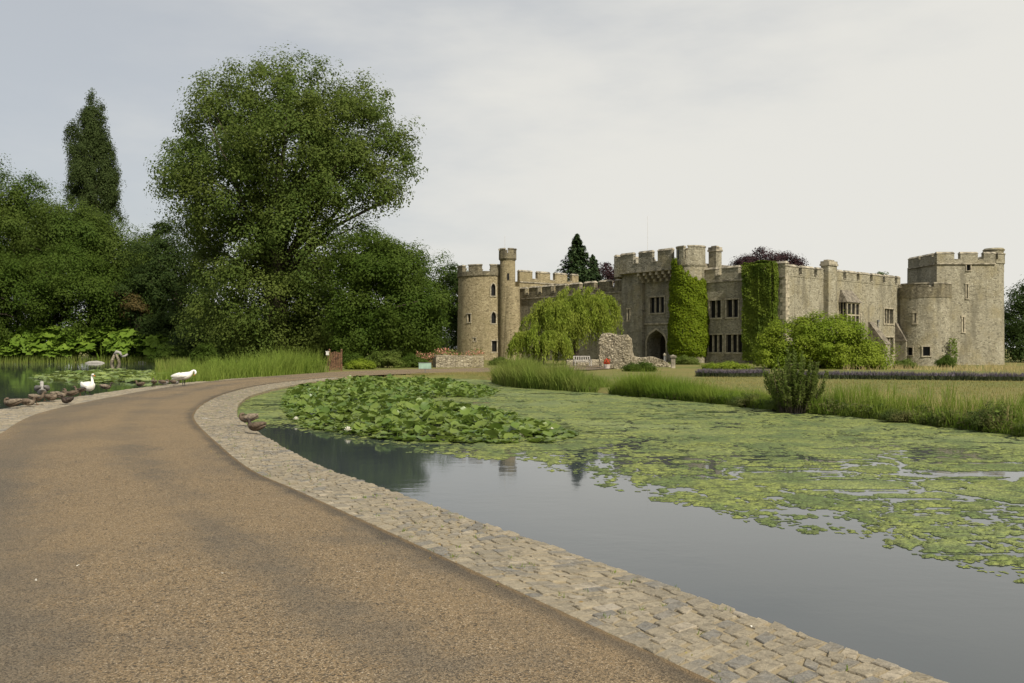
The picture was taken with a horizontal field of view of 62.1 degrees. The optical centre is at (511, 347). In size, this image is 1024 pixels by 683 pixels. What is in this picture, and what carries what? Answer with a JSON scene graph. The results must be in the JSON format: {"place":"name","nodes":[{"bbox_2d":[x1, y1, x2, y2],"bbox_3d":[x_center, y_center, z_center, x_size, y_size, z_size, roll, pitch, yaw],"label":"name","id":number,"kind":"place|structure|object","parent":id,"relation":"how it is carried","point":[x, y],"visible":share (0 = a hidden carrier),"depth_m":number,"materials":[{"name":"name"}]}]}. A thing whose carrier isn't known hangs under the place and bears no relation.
{"place":"outdoors","nodes":[
{"label":"outdoors","id":0,"kind":"place"},
{"bbox_2d":[0,362,186,408],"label":"pond water","id":1,"kind":"structure","parent":0,"point":[15,382],"depth_m":48.44,"materials":[{"name":"green liquid"}]},
{"bbox_2d":[0,354,192,372],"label":"reed bed","id":2,"kind":"object","parent":1,"relation":"on","point":[160,364],"visible":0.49,"depth_m":105.59,"materials":[{"name":"green plant"}]},
{"bbox_2d":[27,368,174,382],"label":"water lily leaves","id":3,"kind":"object","parent":1,"relation":"on","point":[112,375],"visible":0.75,"depth_m":52.96,"materials":[{"name":"green plant"}]},
{"bbox_2d":[110,350,127,362],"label":"stone ornament","id":4,"kind":"object","parent":1,"relation":"in","point":[117,356],"visible":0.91,"depth_m":102.89,"materials":[{"name":"grey stone"}]},
{"bbox_2d":[0,365,715,682],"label":"road","id":5,"kind":"structure","parent":0,"point":[149,515],"depth_m":5.64,"materials":[{"name":"brown asphalt"}]},
{"bbox_2d":[3,397,21,406],"bbox_3d":[-13.197,1.434,22.477,0.504,0.254,0.322,0,0,5],"label":"duck","id":6,"kind":"object","parent":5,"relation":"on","point":[7,401],"visible":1,"depth_m":22.39},
{"bbox_2d":[171,370,196,385],"bbox_3d":[-13.639,1.242,35.325,1.088,0.689,0.453,0,0,4],"label":"swan","id":7,"kind":"object","parent":5,"relation":"on","point":[182,376],"visible":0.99,"depth_m":35.21,"materials":[{"name":"white"}]},
{"bbox_2d":[8,383,720,671],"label":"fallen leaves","id":8,"kind":"object","parent":5,"relation":"on","point":[405,558],"visible":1,"depth_m":6.41,"materials":[{"name":"brown plant"}]},
{"bbox_2d":[0,0,1023,348],"label":"sky","id":9,"kind":"structure","parent":0,"point":[867,136],"materials":[{"name":"white"}]},
{"bbox_2d":[1,349,1023,435],"bbox_3d":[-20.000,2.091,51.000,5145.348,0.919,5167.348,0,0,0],"label":"ground","id":10,"kind":"structure","parent":0,"point":[683,370],"depth_m":49.63,"materials":[{"name":"green plant"}]},
{"bbox_2d":[0,334,27,361],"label":"giant rhubarb","id":11,"kind":"object","parent":10,"relation":"on","point":[10,354],"visible":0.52,"depth_m":108.16,"materials":[{"name":"green plant"}]},
{"bbox_2d":[0,326,35,360],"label":"giant rhubarb","id":12,"kind":"object","parent":10,"relation":"on","point":[23,333],"visible":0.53,"depth_m":108.52,"materials":[{"name":"green plant"}]},
{"bbox_2d":[12,337,46,360],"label":"giant rhubarb","id":13,"kind":"object","parent":10,"relation":"on","point":[20,350],"visible":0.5,"depth_m":108.04,"materials":[{"name":"green plant"}]},
{"bbox_2d":[0,153,78,323],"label":"broadleaf tree","id":14,"kind":"object","parent":10,"relation":"on","point":[15,209],"visible":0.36,"depth_m":119.74,"materials":[{"name":"green plant"}]},
{"bbox_2d":[25,322,63,360],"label":"giant rhubarb","id":15,"kind":"object","parent":10,"relation":"on","point":[32,343],"visible":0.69,"depth_m":108.49,"materials":[{"name":"green plant"}]},
{"bbox_2d":[0,309,97,359],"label":"understorey shrub","id":16,"kind":"object","parent":10,"relation":"on","point":[32,329],"visible":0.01,"depth_m":116.41,"materials":[{"name":"green plant"}]},
{"bbox_2d":[41,336,82,360],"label":"giant rhubarb","id":17,"kind":"object","parent":10,"relation":"on","point":[53,352],"visible":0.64,"depth_m":108.13,"materials":[{"name":"green plant"}]},
{"bbox_2d":[52,327,99,360],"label":"giant rhubarb","id":18,"kind":"object","parent":10,"relation":"on","point":[71,342],"visible":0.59,"depth_m":108.57,"materials":[{"name":"green plant"}]},
{"bbox_2d":[3,195,175,359],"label":"broadleaf tree","id":19,"kind":"object","parent":10,"relation":"on","point":[86,231],"visible":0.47,"depth_m":116.07,"materials":[{"name":"green plant"}]},
{"bbox_2d":[0,239,187,358],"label":"spreading shrub","id":20,"kind":"object","parent":10,"relation":"on","point":[59,296],"visible":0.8,"depth_m":108.67,"materials":[{"name":"green plant"}]},
{"bbox_2d":[59,87,128,357],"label":"lombardy poplar","id":21,"kind":"object","parent":10,"relation":"on","point":[90,151],"visible":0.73,"depth_m":136.67,"materials":[{"name":"green plant"}]},
{"bbox_2d":[72,324,117,360],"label":"giant rhubarb","id":22,"kind":"object","parent":10,"relation":"on","point":[101,336],"visible":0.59,"depth_m":109.34,"materials":[{"name":"green plant"}]},
{"bbox_2d":[79,326,121,359],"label":"understorey shrub","id":23,"kind":"object","parent":10,"relation":"on","point":[92,354],"depth_m":119.44,"materials":[{"name":"green plant"}]},
{"bbox_2d":[100,327,145,362],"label":"giant rhubarb","id":24,"kind":"object","parent":10,"relation":"on","point":[118,341],"visible":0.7,"depth_m":105.98,"materials":[{"name":"green plant"}]},
{"bbox_2d":[0,377,252,433],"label":"kerb stones","id":25,"kind":"object","parent":10,"relation":"on","point":[11,416],"visible":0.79,"depth_m":23.61,"materials":[{"name":"beige stone"}]},
{"bbox_2d":[21,396,40,405],"bbox_3d":[-13.099,1.431,23.074,0.513,0.266,0.289,0,0,-34],"label":"duck","id":26,"kind":"object","parent":25,"relation":"on","point":[27,401],"visible":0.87,"depth_m":23.00},
{"bbox_2d":[28,391,47,404],"bbox_3d":[-13.300,1.403,23.859,0.487,0.367,0.274,0,0,-6],"label":"duck","id":27,"kind":"object","parent":25,"relation":"on","point":[31,396],"visible":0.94,"depth_m":23.81},
{"bbox_2d":[34,381,49,400],"bbox_3d":[-14.083,1.290,25.468,0.428,0.591,0.852,0,0,-30],"label":"goose","id":28,"kind":"object","parent":25,"relation":"on","point":[41,388],"visible":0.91,"depth_m":25.25},
{"bbox_2d":[44,391,57,400],"bbox_3d":[-13.623,1.423,25.175,0.584,0.280,0.294,0,0,15],"label":"duck","id":29,"kind":"object","parent":25,"relation":"on","point":[51,397],"visible":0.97,"depth_m":25.10},
{"bbox_2d":[50,390,66,397],"bbox_3d":[-14.098,1.441,26.399,0.482,0.243,0.308,0,0,-20],"label":"duck","id":30,"kind":"object","parent":25,"relation":"on","point":[64,394],"visible":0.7,"depth_m":26.37},
{"bbox_2d":[58,395,73,402],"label":"duck","id":31,"kind":"object","parent":25,"relation":"on","point":[66,399],"visible":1,"depth_m":23.97},
{"bbox_2d":[61,388,78,395],"bbox_3d":[-14.287,1.431,27.488,0.513,0.266,0.289,0,0,14],"label":"duck","id":32,"kind":"object","parent":25,"relation":"on","point":[72,393],"visible":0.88,"depth_m":27.41},
{"bbox_2d":[80,374,94,394],"bbox_3d":[-14.406,1.225,28.914,0.937,0.723,0.414,0,0,38],"label":"swan","id":33,"kind":"object","parent":25,"relation":"on","point":[89,386],"visible":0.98,"depth_m":28.74,"materials":[{"name":"white"}]},
{"bbox_2d":[99,382,114,388],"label":"duck","id":34,"kind":"object","parent":25,"relation":"on","point":[104,386],"visible":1,"depth_m":32.16},
{"bbox_2d":[108,289,150,357],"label":"spreading shrub","id":35,"kind":"object","parent":10,"relation":"on","point":[134,304],"visible":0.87,"depth_m":108.11,"materials":[{"name":"brown plant"}]},
{"bbox_2d":[127,337,145,360],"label":"giant rhubarb","id":36,"kind":"object","parent":10,"relation":"on","point":[133,353],"visible":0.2,"depth_m":107.48,"materials":[{"name":"green plant"}]},
{"bbox_2d":[128,332,170,360],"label":"giant rhubarb","id":37,"kind":"object","parent":10,"relation":"on","point":[150,340],"visible":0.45,"depth_m":105.77,"materials":[{"name":"green plant"}]},
{"bbox_2d":[132,215,183,270],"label":"broadleaf tree","id":38,"kind":"object","parent":10,"relation":"on","point":[164,228],"visible":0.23,"depth_m":125.46,"materials":[{"name":"green plant"}]},
{"bbox_2d":[147,343,189,363],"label":"garden shrub","id":39,"kind":"object","parent":10,"relation":"on","point":[167,353],"visible":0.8,"depth_m":87.63,"materials":[{"name":"green plant"}]},
{"bbox_2d":[105,231,235,360],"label":"broadleaf tree","id":40,"kind":"object","parent":10,"relation":"on","point":[167,291],"visible":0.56,"depth_m":108.90,"materials":[{"name":"green plant"}]},
{"bbox_2d":[187,343,220,365],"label":"garden shrub","id":41,"kind":"object","parent":10,"relation":"on","point":[203,351],"visible":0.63,"depth_m":69.81,"materials":[{"name":"green plant"}]},
{"bbox_2d":[153,307,267,361],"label":"understorey shrub","id":42,"kind":"object","parent":10,"relation":"on","point":[176,341],"visible":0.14,"depth_m":93.82,"materials":[{"name":"green plant"}]},
{"bbox_2d":[148,342,332,382],"bbox_3d":[-15.118,0.532,49.360,5.484,2.277,18.836,0,0,7],"label":"reed bed","id":43,"kind":"object","parent":10,"relation":"on","point":[278,363],"visible":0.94,"depth_m":48.26,"materials":[{"name":"green plant"}]},
{"bbox_2d":[143,43,427,362],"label":"broadleaf tree","id":44,"kind":"object","parent":10,"relation":"on","point":[275,267],"visible":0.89,"depth_m":83.33,"materials":[{"name":"green plant"}]},
{"bbox_2d":[258,311,348,362],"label":"understorey shrub","id":45,"kind":"object","parent":10,"relation":"on","point":[303,346],"visible":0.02,"depth_m":95.23,"materials":[{"name":"green plant"}]},
{"bbox_2d":[329,349,341,370],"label":"garden gate","id":46,"kind":"structure","parent":10,"relation":"on","point":[337,366],"depth_m":60.99,"materials":[{"name":"brown wood"}]},
{"bbox_2d":[340,351,364,366],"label":"garden shrub","id":47,"kind":"object","parent":10,"relation":"on","point":[351,357],"visible":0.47,"depth_m":71.64,"materials":[{"name":"green plant"}]},
{"bbox_2d":[344,358,376,368],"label":"garden shrub","id":48,"kind":"object","parent":10,"relation":"on","point":[362,363],"visible":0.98,"depth_m":65.58,"materials":[{"name":"green plant"}]},
{"bbox_2d":[315,323,410,360],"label":"understorey shrub","id":49,"kind":"object","parent":10,"relation":"on","point":[331,350],"visible":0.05,"depth_m":95.31,"materials":[{"name":"green plant"}]},
{"bbox_2d":[365,349,406,367],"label":"garden shrub","id":50,"kind":"object","parent":10,"relation":"on","point":[395,360],"visible":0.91,"depth_m":69.64,"materials":[{"name":"green plant"}]},
{"bbox_2d":[316,221,458,365],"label":"broadleaf tree","id":51,"kind":"object","parent":10,"relation":"on","point":[385,268],"visible":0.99,"depth_m":77.76,"materials":[{"name":"green plant"}]},
{"bbox_2d":[401,352,428,367],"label":"garden shrub","id":52,"kind":"object","parent":10,"relation":"on","point":[412,360],"visible":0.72,"depth_m":71.56,"materials":[{"name":"green plant"}]},
{"bbox_2d":[418,362,431,368],"bbox_3d":[-5.526,1.385,54.012,0.860,0.930,0.085,0,0,6],"label":"sign","id":53,"kind":"object","parent":10,"relation":"on","point":[424,365],"visible":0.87,"depth_m":53.98,"materials":[{"name":"teal metal"}]},
{"bbox_2d":[394,248,467,354],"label":"broadleaf tree","id":54,"kind":"object","parent":10,"relation":"on","point":[441,272],"visible":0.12,"depth_m":130.46,"materials":[{"name":"green plant"}]},
{"bbox_2d":[415,317,452,359],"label":"understorey shrub","id":55,"kind":"object","parent":10,"relation":"on","point":[447,338],"visible":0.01,"depth_m":103.65,"materials":[{"name":"green plant"}]},
{"bbox_2d":[440,262,457,353],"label":"broadleaf tree","id":56,"kind":"object","parent":10,"relation":"on","point":[453,282],"visible":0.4,"depth_m":126.91,"materials":[{"name":"green plant"}]},
{"bbox_2d":[433,355,483,367],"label":"terrace wall","id":57,"kind":"structure","parent":10,"relation":"on","point":[445,361],"depth_m":72.36,"materials":[{"name":"stone"}]},
{"bbox_2d":[416,348,485,358],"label":"flower bed","id":58,"kind":"object","parent":57,"relation":"on","point":[450,353],"visible":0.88,"depth_m":73.49,"materials":[{"name":"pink plant"}]},
{"bbox_2d":[338,370,582,376],"bbox_3d":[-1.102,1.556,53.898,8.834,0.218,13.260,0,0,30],"label":"verge grass","id":59,"kind":"structure","parent":10,"relation":"on","point":[478,374],"depth_m":51.87,"materials":[{"name":"green plant"}]},
{"bbox_2d":[488,356,510,364],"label":"garden shrub","id":60,"kind":"object","parent":10,"relation":"on","point":[495,361],"visible":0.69,"depth_m":81.61,"materials":[{"name":"green plant"}]},
{"bbox_2d":[505,323,575,364],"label":"weeping willow","id":61,"kind":"object","parent":10,"relation":"on","point":[545,343],"visible":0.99,"depth_m":78.09,"materials":[{"name":"green plant"}]},
{"bbox_2d":[194,376,947,682],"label":"kerb stones","id":62,"kind":"object","parent":10,"relation":"on","point":[775,652],"visible":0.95,"depth_m":5.95,"materials":[{"name":"beige stone"}]},
{"bbox_2d":[239,413,258,421],"bbox_3d":[-5.814,1.534,18.797,0.439,0.221,0.280,0,0,-20],"label":"duck","id":63,"kind":"object","parent":62,"relation":"on","point":[252,416],"visible":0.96,"depth_m":18.71},
{"bbox_2d":[244,418,266,430],"bbox_3d":[-5.155,1.531,16.993,0.513,0.266,0.289,0,0,-4],"label":"duck","id":64,"kind":"object","parent":62,"relation":"on","point":[256,426],"visible":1,"depth_m":16.91},
{"bbox_2d":[201,390,904,682],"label":"joint grass","id":65,"kind":"structure","parent":62,"relation":"on","point":[479,534],"depth_m":6.78,"materials":[{"name":"green plant"}]},
{"bbox_2d":[518,286,624,359],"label":"weeping willow","id":66,"kind":"object","parent":10,"relation":"on","point":[561,313],"visible":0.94,"depth_m":82.06,"materials":[{"name":"green plant"}]},
{"bbox_2d":[556,233,601,289],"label":"conifer","id":67,"kind":"object","parent":10,"relation":"on","point":[578,259],"visible":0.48,"depth_m":138.96,"materials":[{"name":"green plant"}]},
{"bbox_2d":[566,359,598,364],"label":"rubble wall","id":68,"kind":"structure","parent":10,"relation":"on","point":[594,362],"depth_m":77.25,"materials":[{"name":"stone"}]},
{"bbox_2d":[573,356,591,365],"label":"bench","id":69,"kind":"object","parent":10,"relation":"on","point":[574,359],"visible":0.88,"depth_m":74.22,"materials":[{"name":"white wood"}]},
{"bbox_2d":[585,254,604,283],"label":"conifer","id":70,"kind":"object","parent":10,"relation":"on","point":[594,262],"visible":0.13,"depth_m":143.39,"materials":[{"name":"green plant"}]},
{"bbox_2d":[597,262,614,288],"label":"copper tree","id":71,"kind":"object","parent":10,"relation":"on","point":[606,273],"visible":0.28,"depth_m":134.53,"materials":[{"name":"purple plant"}]},
{"bbox_2d":[599,333,634,368],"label":"ruined wall","id":72,"kind":"structure","parent":10,"relation":"on","point":[616,350],"depth_m":67.53,"materials":[{"name":"stone"}]},
{"bbox_2d":[621,360,657,371],"bbox_3d":[8.998,1.340,60.006,2.765,1.073,1.638,0,0,0],"label":"garden shrub","id":73,"kind":"object","parent":10,"relation":"on","point":[630,366],"visible":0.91,"depth_m":59.67,"materials":[{"name":"green plant"}]},
{"bbox_2d":[634,356,670,366],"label":"rubble wall","id":74,"kind":"structure","parent":10,"relation":"on","point":[657,362],"depth_m":73.70,"materials":[{"name":"stone"}]},
{"bbox_2d":[669,354,699,364],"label":"garden shrub","id":75,"kind":"object","parent":10,"relation":"on","point":[683,360],"visible":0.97,"depth_m":83.56,"materials":[{"name":"green plant"}]},
{"bbox_2d":[606,365,772,408],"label":"bank grass","id":76,"kind":"structure","parent":10,"relation":"on","point":[650,384],"depth_m":30.34,"materials":[{"name":"green plant"}]},
{"bbox_2d":[700,361,753,369],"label":"garden shrub","id":77,"kind":"object","parent":10,"relation":"on","point":[727,365],"visible":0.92,"depth_m":65.46,"materials":[{"name":"green plant"}]},
{"bbox_2d":[457,223,1005,365],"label":"castle","id":78,"kind":"structure","parent":10,"relation":"on","point":[929,308],"depth_m":101.12,"materials":[{"name":"beige stone"}]},
{"bbox_2d":[667,258,709,356],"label":"climbing ivy","id":79,"kind":"object","parent":78,"relation":"attached to","point":[681,294],"visible":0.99,"depth_m":93.73,"materials":[{"name":"green plant"}]},
{"bbox_2d":[741,260,779,360],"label":"climbing ivy","id":80,"kind":"object","parent":78,"relation":"attached to","point":[755,318],"visible":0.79,"depth_m":88.54,"materials":[{"name":"green plant"}]},
{"bbox_2d":[838,290,861,328],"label":"bay window","id":81,"kind":"structure","parent":78,"relation":"in","point":[849,302],"depth_m":93.46,"materials":[{"name":"stone"}]},
{"bbox_2d":[947,338,957,365],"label":"climbing ivy","id":82,"kind":"object","parent":78,"relation":"attached to","point":[953,343],"visible":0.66,"depth_m":98.89,"materials":[{"name":"green plant"}]},
{"bbox_2d":[694,368,769,376],"bbox_3d":[12.832,1.406,49.279,4.401,0.532,2.076,0,0,0],"label":"lavender hedge","id":83,"kind":"object","parent":10,"relation":"on","point":[708,372],"visible":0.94,"depth_m":48.95,"materials":[{"name":"purple plant"}]},
{"bbox_2d":[724,392,763,406],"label":"bank weeds","id":84,"kind":"object","parent":10,"relation":"on","point":[736,400],"visible":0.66,"depth_m":26.35,"materials":[{"name":"green plant"}]},
{"bbox_2d":[727,246,810,267],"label":"copper tree","id":85,"kind":"object","parent":10,"relation":"on","point":[777,257],"visible":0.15,"depth_m":132.98,"materials":[{"name":"purple plant"}]},
{"bbox_2d":[762,397,783,410],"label":"bank weeds","id":86,"kind":"object","parent":10,"relation":"on","point":[771,404],"visible":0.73,"depth_m":24.76,"materials":[{"name":"green plant"}]},
{"bbox_2d":[762,347,828,413],"bbox_3d":[8.078,0.948,24.298,1.856,1.953,1.630,0,0,17],"label":"leafy shrub","id":87,"kind":"object","parent":10,"relation":"on","point":[788,388],"visible":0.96,"depth_m":23.99,"materials":[{"name":"green plant"}]},
{"bbox_2d":[747,309,901,369],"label":"spreading bush","id":88,"kind":"object","parent":10,"relation":"on","point":[846,345],"visible":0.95,"depth_m":66.70,"materials":[{"name":"green plant"}]},
{"bbox_2d":[834,390,852,408],"bbox_3d":[9.132,1.384,23.399,0.444,0.591,0.438,0,0,8],"label":"iris plant","id":89,"kind":"object","parent":10,"relation":"on","point":[841,399],"visible":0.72,"depth_m":23.37,"materials":[{"name":"green plant"}]},
{"bbox_2d":[887,381,899,400],"bbox_3d":[11.633,1.332,25.972,0.436,0.696,0.391,0,0,37],"label":"iris plant","id":90,"kind":"object","parent":10,"relation":"on","point":[891,390],"visible":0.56,"depth_m":25.95,"materials":[{"name":"green plant"}]},
{"bbox_2d":[875,406,916,421],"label":"bank weeds","id":91,"kind":"object","parent":10,"relation":"on","point":[893,415],"visible":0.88,"depth_m":20.89,"materials":[{"name":"green plant"}]},
{"bbox_2d":[891,357,919,368],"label":"garden shrub","id":92,"kind":"object","parent":10,"relation":"on","point":[908,363],"visible":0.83,"depth_m":83.57,"materials":[{"name":"green plant"}]},
{"bbox_2d":[797,370,1023,380],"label":"lavender hedge","id":93,"kind":"object","parent":10,"relation":"on","point":[902,375],"visible":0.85,"depth_m":43.97,"materials":[{"name":"purple plant"}]},
{"bbox_2d":[798,379,1023,435],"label":"bank grass","id":94,"kind":"structure","parent":10,"relation":"on","point":[910,406],"depth_m":21.33,"materials":[{"name":"green plant"}]},
{"bbox_2d":[817,386,1023,419],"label":"straw grass","id":95,"kind":"structure","parent":10,"relation":"on","point":[935,401],"depth_m":21.21,"materials":[{"name":"plant"}]},
{"bbox_2d":[916,381,934,402],"bbox_3d":[11.773,1.274,24.125,0.505,0.812,0.352,0,0,17],"label":"iris plant","id":96,"kind":"object","parent":10,"relation":"on","point":[925,391],"visible":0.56,"depth_m":24.15,"materials":[{"name":"green plant"}]},
{"bbox_2d":[916,407,962,425],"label":"bank weeds","id":97,"kind":"object","parent":10,"relation":"on","point":[937,420],"visible":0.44,"depth_m":19.88,"materials":[{"name":"green plant"}]},
{"bbox_2d":[934,354,956,366],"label":"garden shrub","id":98,"kind":"object","parent":10,"relation":"on","point":[946,360],"visible":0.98,"depth_m":91.63,"materials":[{"name":"green plant"}]},
{"bbox_2d":[941,378,958,401],"bbox_3d":[12.866,1.285,25.040,0.393,0.790,0.459,0,0,-15],"label":"iris plant","id":99,"kind":"object","parent":10,"relation":"on","point":[948,392],"visible":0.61,"depth_m":25.04,"materials":[{"name":"green plant"}]},
{"bbox_2d":[961,400,1022,431],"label":"bank weeds","id":100,"kind":"object","parent":10,"relation":"on","point":[977,416],"visible":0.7,"depth_m":18.72,"materials":[{"name":"green plant"}]},
{"bbox_2d":[1004,279,1023,362],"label":"broadleaf tree","id":101,"kind":"object","parent":10,"relation":"on","point":[1013,333],"visible":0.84,"depth_m":123.76,"materials":[{"name":"green plant"}]},
{"bbox_2d":[238,379,1023,682],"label":"pond water","id":102,"kind":"structure","parent":0,"point":[948,620],"depth_m":8.17,"materials":[{"name":"grey liquid"}]},
{"bbox_2d":[279,374,579,442],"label":"water lily leaves","id":103,"kind":"object","parent":102,"relation":"on","point":[320,402],"visible":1,"depth_m":22.16,"materials":[{"name":"green plant"}]},
{"bbox_2d":[481,352,614,391],"bbox_3d":[1.069,1.021,40.360,3.918,1.658,11.455,0,0,-20],"label":"reed bed","id":104,"kind":"object","parent":102,"relation":"on","point":[520,373],"visible":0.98,"depth_m":38.01,"materials":[{"name":"green plant"}]},
{"bbox_2d":[237,378,1023,582],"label":"floating algae","id":105,"kind":"object","parent":102,"relation":"on","point":[788,432],"visible":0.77,"depth_m":14.39,"materials":[{"name":"green plant"}]},
{"bbox_2d":[678,376,1023,412],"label":"lawn grass","id":106,"kind":"structure","parent":0,"point":[883,382],"depth_m":37.40,"materials":[{"name":"green plant"}]},
{"bbox_2d":[843,362,1023,371],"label":"straw grass","id":107,"kind":"structure","parent":0,"point":[974,368],"depth_m":73.06,"materials":[{"name":"plant"}]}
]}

